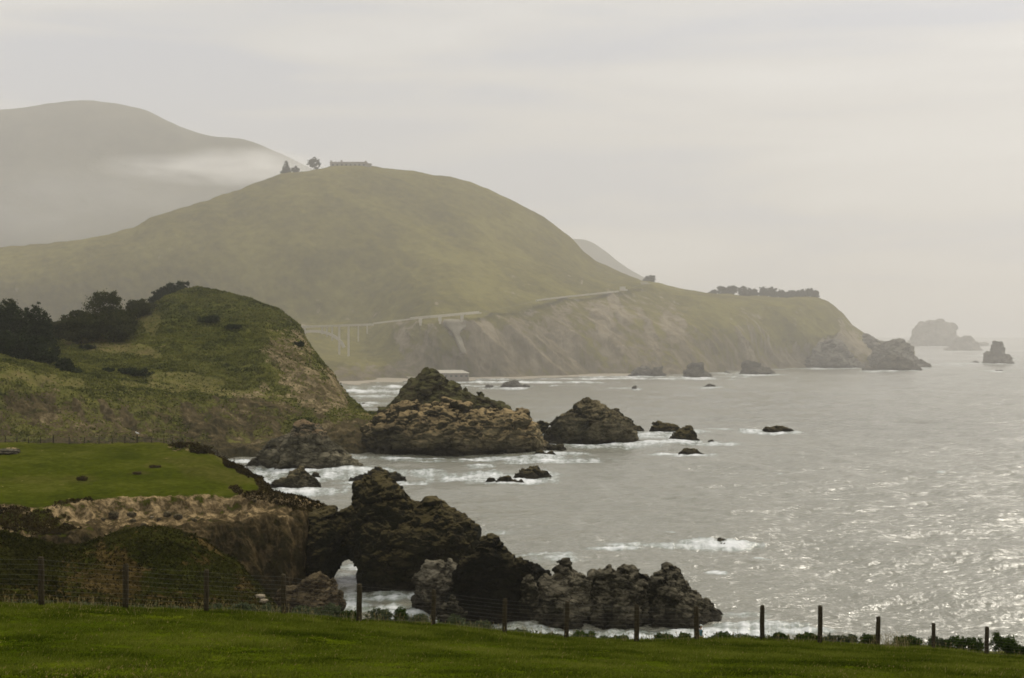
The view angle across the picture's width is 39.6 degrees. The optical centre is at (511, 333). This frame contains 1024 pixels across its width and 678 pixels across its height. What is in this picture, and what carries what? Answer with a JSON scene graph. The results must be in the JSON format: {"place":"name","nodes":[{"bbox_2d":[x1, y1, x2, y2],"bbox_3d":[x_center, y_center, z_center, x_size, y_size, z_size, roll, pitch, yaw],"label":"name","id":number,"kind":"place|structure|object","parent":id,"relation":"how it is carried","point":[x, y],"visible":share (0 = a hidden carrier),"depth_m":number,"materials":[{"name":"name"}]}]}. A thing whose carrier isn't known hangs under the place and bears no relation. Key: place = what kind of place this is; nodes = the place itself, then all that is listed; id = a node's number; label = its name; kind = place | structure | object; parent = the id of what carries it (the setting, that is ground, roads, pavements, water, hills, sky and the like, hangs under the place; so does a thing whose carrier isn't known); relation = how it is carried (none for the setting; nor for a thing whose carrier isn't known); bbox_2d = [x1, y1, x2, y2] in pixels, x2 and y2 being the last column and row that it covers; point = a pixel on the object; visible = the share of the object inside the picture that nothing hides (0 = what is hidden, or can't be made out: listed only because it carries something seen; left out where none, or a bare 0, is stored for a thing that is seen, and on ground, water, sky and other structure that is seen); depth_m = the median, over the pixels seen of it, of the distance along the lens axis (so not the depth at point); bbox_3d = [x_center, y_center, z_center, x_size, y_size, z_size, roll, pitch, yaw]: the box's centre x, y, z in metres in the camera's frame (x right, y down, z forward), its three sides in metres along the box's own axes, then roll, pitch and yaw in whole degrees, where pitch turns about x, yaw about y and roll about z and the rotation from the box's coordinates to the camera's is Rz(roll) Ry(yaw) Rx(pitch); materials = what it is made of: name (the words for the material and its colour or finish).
{"place":"outdoors","nodes":[
{"label":"outdoors","id":0,"kind":"place"},
{"bbox_2d":[0,528,274,609],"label":"hill","id":1,"kind":"structure","parent":0,"point":[118,566],"depth_m":147.42,"materials":[{"name":"plant"}]},
{"bbox_2d":[0,524,277,611],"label":"brush","id":2,"kind":"object","parent":1,"relation":"on","point":[16,549],"visible":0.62,"depth_m":151.75,"materials":[{"name":"green plant"}]},
{"bbox_2d":[0,100,312,246],"bbox_3d":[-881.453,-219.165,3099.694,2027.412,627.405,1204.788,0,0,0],"label":"mountain","id":3,"kind":"structure","parent":0,"point":[77,170],"depth_m":3045.06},
{"bbox_2d":[0,442,320,597],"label":"headland","id":4,"kind":"structure","parent":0,"point":[262,541],"depth_m":258.09,"materials":[{"name":"plant"}]},
{"bbox_2d":[0,448,20,453],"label":"boulder","id":5,"kind":"object","parent":4,"relation":"on","point":[9,451],"visible":1,"depth_m":312.24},
{"bbox_2d":[4,434,246,467],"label":"wire fence","id":6,"kind":"object","parent":4,"relation":"on","point":[5,437],"visible":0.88,"depth_m":337.28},
{"bbox_2d":[0,449,324,535],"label":"brush","id":7,"kind":"object","parent":4,"relation":"on","point":[267,490],"visible":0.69,"depth_m":249.88,"materials":[{"name":"brown plant"}]},
{"bbox_2d":[167,441,199,447],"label":"scrub clump","id":8,"kind":"object","parent":4,"relation":"on","point":[177,444],"visible":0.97,"depth_m":324.48,"materials":[{"name":"green plant"}]},
{"bbox_2d":[188,444,215,453],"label":"scrub clump","id":9,"kind":"object","parent":4,"relation":"on","point":[204,449],"visible":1,"depth_m":317.42,"materials":[{"name":"green plant"}]},
{"bbox_2d":[0,287,374,458],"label":"hill","id":10,"kind":"structure","parent":0,"point":[345,434],"depth_m":577.70,"materials":[{"name":"plant"}]},
{"bbox_2d":[0,330,20,355],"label":"cypress","id":11,"kind":"object","parent":10,"relation":"on","point":[6,337],"visible":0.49,"depth_m":608.31,"materials":[{"name":"green plant"}]},
{"bbox_2d":[0,299,34,337],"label":"cypress","id":12,"kind":"object","parent":10,"relation":"on","point":[11,319],"visible":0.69,"depth_m":677.56,"materials":[{"name":"green plant"}]},
{"bbox_2d":[2,333,54,359],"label":"cypress","id":13,"kind":"object","parent":10,"relation":"on","point":[26,346],"visible":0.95,"depth_m":602.29,"materials":[{"name":"green plant"}]},
{"bbox_2d":[22,301,59,346],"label":"cypress","id":14,"kind":"object","parent":10,"relation":"on","point":[42,325],"visible":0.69,"depth_m":688.37,"materials":[{"name":"green plant"}]},
{"bbox_2d":[27,349,58,364],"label":"cypress","id":15,"kind":"object","parent":10,"relation":"on","point":[48,356],"visible":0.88,"depth_m":601.14,"materials":[{"name":"green plant"}]},
{"bbox_2d":[47,320,68,337],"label":"tree","id":16,"kind":"object","parent":10,"relation":"on","point":[57,329],"visible":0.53,"depth_m":744.67,"materials":[{"name":"green plant"}]},
{"bbox_2d":[53,357,84,372],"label":"tree","id":17,"kind":"object","parent":10,"relation":"on","point":[64,364],"visible":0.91,"depth_m":593.59,"materials":[{"name":"green plant"}]},
{"bbox_2d":[59,309,83,331],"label":"tree","id":18,"kind":"object","parent":10,"relation":"on","point":[76,313],"visible":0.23,"depth_m":749.55,"materials":[{"name":"green plant"}]},
{"bbox_2d":[60,316,100,343],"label":"tree","id":19,"kind":"object","parent":10,"relation":"on","point":[86,327],"visible":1,"depth_m":725.11,"materials":[{"name":"green plant"}]},
{"bbox_2d":[78,310,104,337],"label":"tree","id":20,"kind":"object","parent":10,"relation":"on","point":[94,315],"visible":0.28,"depth_m":739.46,"materials":[{"name":"green plant"}]},
{"bbox_2d":[81,288,125,323],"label":"tree","id":21,"kind":"object","parent":10,"relation":"on","point":[100,299],"visible":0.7,"depth_m":760.78,"materials":[{"name":"green plant"}]},
{"bbox_2d":[93,311,138,341],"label":"tree","id":22,"kind":"object","parent":10,"relation":"on","point":[121,327],"visible":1,"depth_m":731.94,"materials":[{"name":"green plant"}]},
{"bbox_2d":[114,307,137,328],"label":"tree","id":23,"kind":"object","parent":10,"relation":"on","point":[132,315],"visible":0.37,"depth_m":750.67,"materials":[{"name":"green plant"}]},
{"bbox_2d":[124,298,154,318],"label":"tree","id":24,"kind":"object","parent":10,"relation":"on","point":[143,306],"visible":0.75,"depth_m":782.77,"materials":[{"name":"green plant"}]},
{"bbox_2d":[126,367,154,375],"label":"shrub","id":25,"kind":"object","parent":10,"relation":"on","point":[136,372],"visible":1,"depth_m":633.30,"materials":[{"name":"green plant"}]},
{"bbox_2d":[146,286,171,302],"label":"cypress","id":26,"kind":"object","parent":10,"relation":"on","point":[158,294],"visible":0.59,"depth_m":838.17,"materials":[{"name":"green plant"}]},
{"bbox_2d":[159,280,190,293],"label":"cypress","id":27,"kind":"object","parent":10,"relation":"on","point":[177,287],"visible":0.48,"depth_m":849.53,"materials":[{"name":"green plant"}]},
{"bbox_2d":[0,285,376,443],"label":"scrub","id":28,"kind":"object","parent":10,"relation":"on","point":[90,359],"visible":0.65,"depth_m":677.75,"materials":[{"name":"green plant"}]},
{"bbox_2d":[197,314,221,322],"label":"shrub","id":29,"kind":"object","parent":10,"relation":"on","point":[208,319],"visible":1,"depth_m":759.89,"materials":[{"name":"green plant"}]},
{"bbox_2d":[224,323,242,328],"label":"shrub","id":30,"kind":"object","parent":10,"relation":"on","point":[233,326],"visible":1,"depth_m":747.28,"materials":[{"name":"green plant"}]},
{"bbox_2d":[0,165,914,380],"bbox_3d":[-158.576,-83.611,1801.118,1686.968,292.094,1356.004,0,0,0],"label":"hill","id":31,"kind":"structure","parent":0,"point":[340,245],"depth_m":1690.84,"materials":[{"name":"plant"}]},
{"bbox_2d":[280,161,292,172],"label":"tree","id":32,"kind":"object","parent":31,"relation":"on","point":[286,168],"visible":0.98,"depth_m":1890.77,"materials":[{"name":"green plant"}]},
{"bbox_2d":[306,157,321,168],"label":"tree","id":33,"kind":"object","parent":31,"relation":"on","point":[314,162],"visible":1,"depth_m":1909.62,"materials":[{"name":"green plant"}]},
{"bbox_2d":[301,324,373,355],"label":"arch bridge","id":34,"kind":"structure","parent":31,"relation":"on","point":[332,335],"depth_m":1428.50,"materials":[{"name":"concrete"}]},
{"bbox_2d":[329,160,371,166],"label":"house","id":35,"kind":"structure","parent":31,"relation":"on","point":[365,163],"depth_m":1928.54,"materials":[{"name":"stone"}]},
{"bbox_2d":[410,311,480,325],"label":"half bridge","id":36,"kind":"structure","parent":31,"relation":"on","point":[445,315],"depth_m":1459.27,"materials":[{"name":"concrete"}]},
{"bbox_2d":[443,319,465,353],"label":"retaining wall","id":37,"kind":"structure","parent":31,"relation":"on","point":[455,327],"depth_m":1468.40,"materials":[{"name":"concrete"}]},
{"bbox_2d":[717,286,730,293],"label":"tree","id":38,"kind":"object","parent":31,"relation":"on","point":[722,290],"visible":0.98,"depth_m":2094.23,"materials":[{"name":"green plant"}]},
{"bbox_2d":[726,285,738,293],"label":"tree","id":39,"kind":"object","parent":31,"relation":"on","point":[733,289],"visible":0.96,"depth_m":2099.12,"materials":[{"name":"green plant"}]},
{"bbox_2d":[737,286,751,295],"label":"tree","id":40,"kind":"object","parent":31,"relation":"on","point":[743,291],"visible":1,"depth_m":2103.62,"materials":[{"name":"green plant"}]},
{"bbox_2d":[759,286,770,295],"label":"tree","id":41,"kind":"object","parent":31,"relation":"on","point":[763,291],"visible":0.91,"depth_m":2112.36,"materials":[{"name":"green plant"}]},
{"bbox_2d":[768,286,779,296],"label":"tree","id":42,"kind":"object","parent":31,"relation":"on","point":[774,293],"visible":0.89,"depth_m":2114.39,"materials":[{"name":"green plant"}]},
{"bbox_2d":[339,373,629,384],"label":"beach","id":43,"kind":"structure","parent":0,"point":[405,379],"depth_m":1463.20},
{"bbox_2d":[438,370,468,380],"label":"beach house","id":44,"kind":"structure","parent":43,"relation":"on","point":[458,375],"depth_m":1390.00,"materials":[{"name":"white"}]},
{"bbox_2d":[0,600,1023,677],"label":"field","id":45,"kind":"structure","parent":0,"point":[335,641],"depth_m":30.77,"materials":[{"name":"plant"}]},
{"bbox_2d":[229,602,256,610],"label":"shrub","id":46,"kind":"object","parent":45,"relation":"on","point":[245,605],"visible":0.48,"depth_m":55.81,"materials":[{"name":"green plant"}]},
{"bbox_2d":[257,602,280,611],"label":"shrub","id":47,"kind":"object","parent":45,"relation":"on","point":[263,607],"visible":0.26,"depth_m":56.22,"materials":[{"name":"green plant"}]},
{"bbox_2d":[291,605,319,614],"bbox_3d":[-8.215,11.195,56.565,1.237,0.778,1.048,0,0,33],"label":"shrub","id":48,"kind":"object","parent":45,"relation":"on","point":[300,607],"visible":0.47,"depth_m":56.49,"materials":[{"name":"green plant"}]},
{"bbox_2d":[317,603,341,617],"bbox_3d":[-7.283,11.263,57.017,1.262,0.966,1.093,0,0,0],"label":"shrub","id":49,"kind":"object","parent":45,"relation":"on","point":[330,608],"visible":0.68,"depth_m":56.93,"materials":[{"name":"green plant"}]},
{"bbox_2d":[340,610,355,618],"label":"shrub","id":50,"kind":"object","parent":45,"relation":"on","point":[348,614],"visible":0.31,"depth_m":57.07,"materials":[{"name":"green plant"}]},
{"bbox_2d":[363,607,393,619],"bbox_3d":[-5.362,11.717,58.626,1.175,0.988,1.267,0,0,-43],"label":"shrub","id":51,"kind":"object","parent":45,"relation":"on","point":[380,612],"visible":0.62,"depth_m":58.43,"materials":[{"name":"green plant"}]},
{"bbox_2d":[393,606,408,621],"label":"shrub","id":52,"kind":"object","parent":45,"relation":"on","point":[402,610],"visible":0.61,"depth_m":58.75,"materials":[{"name":"green plant"}]},
{"bbox_2d":[406,613,428,621],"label":"shrub","id":53,"kind":"object","parent":45,"relation":"on","point":[414,617],"visible":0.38,"depth_m":58.83,"materials":[{"name":"green plant"}]},
{"bbox_2d":[446,613,470,625],"bbox_3d":[-2.283,12.429,60.640,1.108,0.961,1.056,0,0,0],"label":"shrub","id":54,"kind":"object","parent":45,"relation":"on","point":[451,617],"visible":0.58,"depth_m":60.57,"materials":[{"name":"green plant"}]},
{"bbox_2d":[469,619,491,628],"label":"shrub","id":55,"kind":"object","parent":45,"relation":"on","point":[483,624],"visible":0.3,"depth_m":60.71,"materials":[{"name":"green plant"}]},
{"bbox_2d":[2,599,1000,653],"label":"scrub","id":56,"kind":"object","parent":45,"relation":"on","point":[536,631],"visible":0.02,"depth_m":51.81,"materials":[{"name":"green plant"}]},
{"bbox_2d":[0,592,1020,655],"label":"dry stalks","id":57,"kind":"object","parent":45,"relation":"on","point":[896,642],"visible":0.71,"depth_m":47.21,"materials":[{"name":"plant"}]},
{"bbox_2d":[5,556,1023,653],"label":"wire fence","id":58,"kind":"object","parent":45,"relation":"on","point":[125,600],"visible":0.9,"depth_m":46.38,"materials":[{"name":"metal"}]},
{"bbox_2d":[572,630,597,637],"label":"shrub","id":59,"kind":"object","parent":45,"relation":"on","point":[577,633],"visible":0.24,"depth_m":78.22,"materials":[{"name":"green plant"}]},
{"bbox_2d":[653,632,679,639],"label":"shrub","id":60,"kind":"object","parent":45,"relation":"on","point":[659,636],"visible":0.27,"depth_m":83.61,"materials":[{"name":"green plant"}]},
{"bbox_2d":[772,632,789,639],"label":"shrub","id":61,"kind":"object","parent":45,"relation":"on","point":[780,634],"visible":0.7,"depth_m":55.00,"materials":[{"name":"green plant"}]},
{"bbox_2d":[793,632,817,640],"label":"shrub","id":62,"kind":"object","parent":45,"relation":"on","point":[807,635],"visible":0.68,"depth_m":55.41,"materials":[{"name":"green plant"}]},
{"bbox_2d":[822,633,840,641],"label":"shrub","id":63,"kind":"object","parent":45,"relation":"on","point":[829,636],"visible":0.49,"depth_m":56.93,"materials":[{"name":"green plant"}]},
{"bbox_2d":[840,634,858,642],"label":"shrub","id":64,"kind":"object","parent":45,"relation":"on","point":[851,639],"visible":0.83,"depth_m":57.14,"materials":[{"name":"green plant"}]},
{"bbox_2d":[859,633,875,643],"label":"shrub","id":65,"kind":"object","parent":45,"relation":"on","point":[866,638],"visible":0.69,"depth_m":57.35,"materials":[{"name":"green plant"}]},
{"bbox_2d":[893,634,923,645],"bbox_3d":[15.952,12.472,57.173,1.225,0.773,1.242,0,0,0],"label":"shrub","id":66,"kind":"object","parent":45,"relation":"on","point":[909,639],"visible":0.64,"depth_m":56.98,"materials":[{"name":"green plant"}]},
{"bbox_2d":[927,636,950,646],"bbox_3d":[17.247,12.620,57.607,0.808,0.718,1.061,0,0,-44],"label":"shrub","id":67,"kind":"object","parent":45,"relation":"on","point":[939,641],"visible":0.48,"depth_m":57.49,"materials":[{"name":"green plant"}]},
{"bbox_2d":[944,634,983,651],"bbox_3d":[18.042,12.462,56.730,1.697,0.868,0.867,0,0,26],"label":"shrub","id":68,"kind":"object","parent":45,"relation":"on","point":[964,644],"visible":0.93,"depth_m":56.58,"materials":[{"name":"green plant"}]},
{"bbox_2d":[989,630,1021,654],"bbox_3d":[19.686,12.483,56.714,1.026,1.128,1.532,0,0,-20],"label":"shrub","id":69,"kind":"object","parent":45,"relation":"on","point":[1011,646],"visible":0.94,"depth_m":56.45,"materials":[{"name":"green plant"}]},
{"bbox_2d":[0,0,1023,336],"label":"sky","id":70,"kind":"structure","parent":0,"point":[866,155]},
{"bbox_2d":[573,239,643,279],"bbox_3d":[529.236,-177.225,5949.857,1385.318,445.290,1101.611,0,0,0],"label":"mountain","id":71,"kind":"structure","parent":0,"point":[595,252],"depth_m":5872.94,"materials":[{"name":"grey"}]},
{"bbox_2d":[228,337,1023,651],"bbox_3d":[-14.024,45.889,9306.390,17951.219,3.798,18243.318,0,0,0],"label":"sea","id":72,"kind":"structure","parent":0,"point":[896,497],"depth_m":411.53,"materials":[{"name":"liquid"}]},
{"bbox_2d":[270,466,320,487],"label":"rock","id":73,"kind":"object","parent":72,"relation":"in","point":[300,477],"visible":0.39,"depth_m":421.27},
{"bbox_2d":[244,419,363,468],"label":"rock","id":74,"kind":"object","parent":72,"relation":"in","point":[305,443],"visible":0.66,"depth_m":481.21,"materials":[{"name":"stone"}]},
{"bbox_2d":[272,571,346,612],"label":"rock","id":75,"kind":"object","parent":72,"relation":"in","point":[322,579],"visible":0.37,"depth_m":233.49,"materials":[{"name":"stone"}]},
{"bbox_2d":[349,466,406,480],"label":"reef","id":76,"kind":"object","parent":72,"relation":"in","point":[395,475],"visible":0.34,"depth_m":451.75},
{"bbox_2d":[306,471,481,591],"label":"rock arch","id":77,"kind":"object","parent":72,"relation":"in","point":[385,531],"visible":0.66,"depth_m":255.61,"materials":[{"name":"stone"}]},
{"bbox_2d":[410,558,456,616],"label":"rock","id":78,"kind":"object","parent":72,"relation":"in","point":[429,576],"visible":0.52,"depth_m":233.07,"materials":[{"name":"stone"}]},
{"bbox_2d":[377,367,511,413],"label":"islet","id":79,"kind":"object","parent":72,"relation":"in","point":[428,385],"visible":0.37,"depth_m":591.74,"materials":[{"name":"stone"}]},
{"bbox_2d":[436,594,467,623],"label":"rock","id":80,"kind":"object","parent":72,"relation":"in","point":[443,613],"visible":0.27,"depth_m":221.26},
{"bbox_2d":[360,396,566,455],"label":"islet","id":81,"kind":"object","parent":72,"relation":"in","point":[445,426],"visible":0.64,"depth_m":543.84,"materials":[{"name":"stone"}]},
{"bbox_2d":[444,533,551,624],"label":"rock","id":82,"kind":"object","parent":72,"relation":"in","point":[491,568],"visible":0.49,"depth_m":225.69,"materials":[{"name":"stone"}]},
{"bbox_2d":[495,475,523,482],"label":"reef","id":83,"kind":"object","parent":72,"relation":"in","point":[507,478],"visible":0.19,"depth_m":436.19},
{"bbox_2d":[500,380,522,386],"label":"rock","id":84,"kind":"object","parent":72,"relation":"in","point":[514,383],"visible":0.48,"depth_m":1212.15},
{"bbox_2d":[518,574,540,620],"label":"rock","id":85,"kind":"object","parent":72,"relation":"in","point":[530,594],"visible":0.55,"depth_m":224.26,"materials":[{"name":"stone"}]},
{"bbox_2d":[513,465,550,478],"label":"reef","id":86,"kind":"object","parent":72,"relation":"in","point":[533,472],"visible":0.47,"depth_m":456.26},
{"bbox_2d":[537,420,548,433],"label":"rock","id":87,"kind":"object","parent":72,"relation":"in","point":[543,425],"visible":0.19,"depth_m":647.39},
{"bbox_2d":[525,557,593,629],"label":"rock","id":88,"kind":"object","parent":72,"relation":"in","point":[562,585],"visible":0.41,"depth_m":224.00,"materials":[{"name":"stone"}]},
{"bbox_2d":[543,397,642,444],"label":"rock","id":89,"kind":"object","parent":72,"relation":"in","point":[587,421],"visible":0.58,"depth_m":592.97,"materials":[{"name":"stone"}]},
{"bbox_2d":[586,564,651,629],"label":"rock","id":90,"kind":"object","parent":72,"relation":"in","point":[612,590],"visible":0.36,"depth_m":224.91,"materials":[{"name":"stone"}]},
{"bbox_2d":[628,365,651,375],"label":"rock","id":91,"kind":"object","parent":72,"relation":"in","point":[642,370],"visible":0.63,"depth_m":1529.65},
{"bbox_2d":[650,366,665,375],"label":"rock","id":92,"kind":"object","parent":72,"relation":"in","point":[657,371],"visible":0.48,"depth_m":1542.16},
{"bbox_2d":[649,420,679,431],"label":"rock","id":93,"kind":"object","parent":72,"relation":"in","point":[658,425],"visible":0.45,"depth_m":664.43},
{"bbox_2d":[669,425,699,440],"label":"rock","id":94,"kind":"object","parent":72,"relation":"in","point":[687,432],"visible":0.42,"depth_m":606.14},
{"bbox_2d":[646,562,723,628],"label":"rock","id":95,"kind":"object","parent":72,"relation":"in","point":[674,594],"visible":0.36,"depth_m":224.84,"materials":[{"name":"stone"}]},
{"bbox_2d":[678,448,703,454],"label":"rock","id":96,"kind":"object","parent":72,"relation":"in","point":[687,451],"visible":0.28,"depth_m":539.42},
{"bbox_2d":[683,362,711,376],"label":"rock","id":97,"kind":"object","parent":72,"relation":"in","point":[693,369],"visible":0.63,"depth_m":1488.56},
{"bbox_2d":[739,360,775,373],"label":"rock","id":98,"kind":"object","parent":72,"relation":"in","point":[750,367],"visible":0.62,"depth_m":1613.19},
{"bbox_2d":[762,425,793,432],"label":"rock","id":99,"kind":"object","parent":72,"relation":"in","point":[776,428],"visible":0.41,"depth_m":664.14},
{"bbox_2d":[804,339,865,367],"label":"rock","id":100,"kind":"object","parent":72,"relation":"in","point":[833,353],"visible":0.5,"depth_m":1919.15,"materials":[{"name":"stone"}]},
{"bbox_2d":[862,333,884,349],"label":"rock","id":101,"kind":"object","parent":72,"relation":"in","point":[870,341],"visible":0.13,"depth_m":2053.28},
{"bbox_2d":[871,354,921,369],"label":"rock","id":102,"kind":"object","parent":72,"relation":"in","point":[892,362],"visible":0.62,"depth_m":1787.99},
{"bbox_2d":[867,338,930,366],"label":"rock","id":103,"kind":"object","parent":72,"relation":"in","point":[900,347],"visible":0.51,"depth_m":1928.77,"materials":[{"name":"stone"}]},
{"bbox_2d":[907,318,958,345],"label":"island","id":104,"kind":"structure","parent":72,"relation":"in","point":[939,332],"depth_m":5228.26,"materials":[{"name":"stone"}]},
{"bbox_2d":[944,335,983,350],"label":"island","id":105,"kind":"structure","parent":72,"relation":"in","point":[966,343],"depth_m":3887.91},
{"bbox_2d":[982,340,1014,363],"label":"sea stack","id":106,"kind":"object","parent":72,"relation":"in","point":[996,354],"visible":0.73,"depth_m":2197.23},
{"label":"road","id":107,"kind":"structure","parent":0,"visible":0},
{"bbox_2d":[536,291,618,300],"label":"guard wall","id":108,"kind":"structure","parent":107,"relation":"on","point":[576,295],"depth_m":1680.19,"materials":[{"name":"concrete"}]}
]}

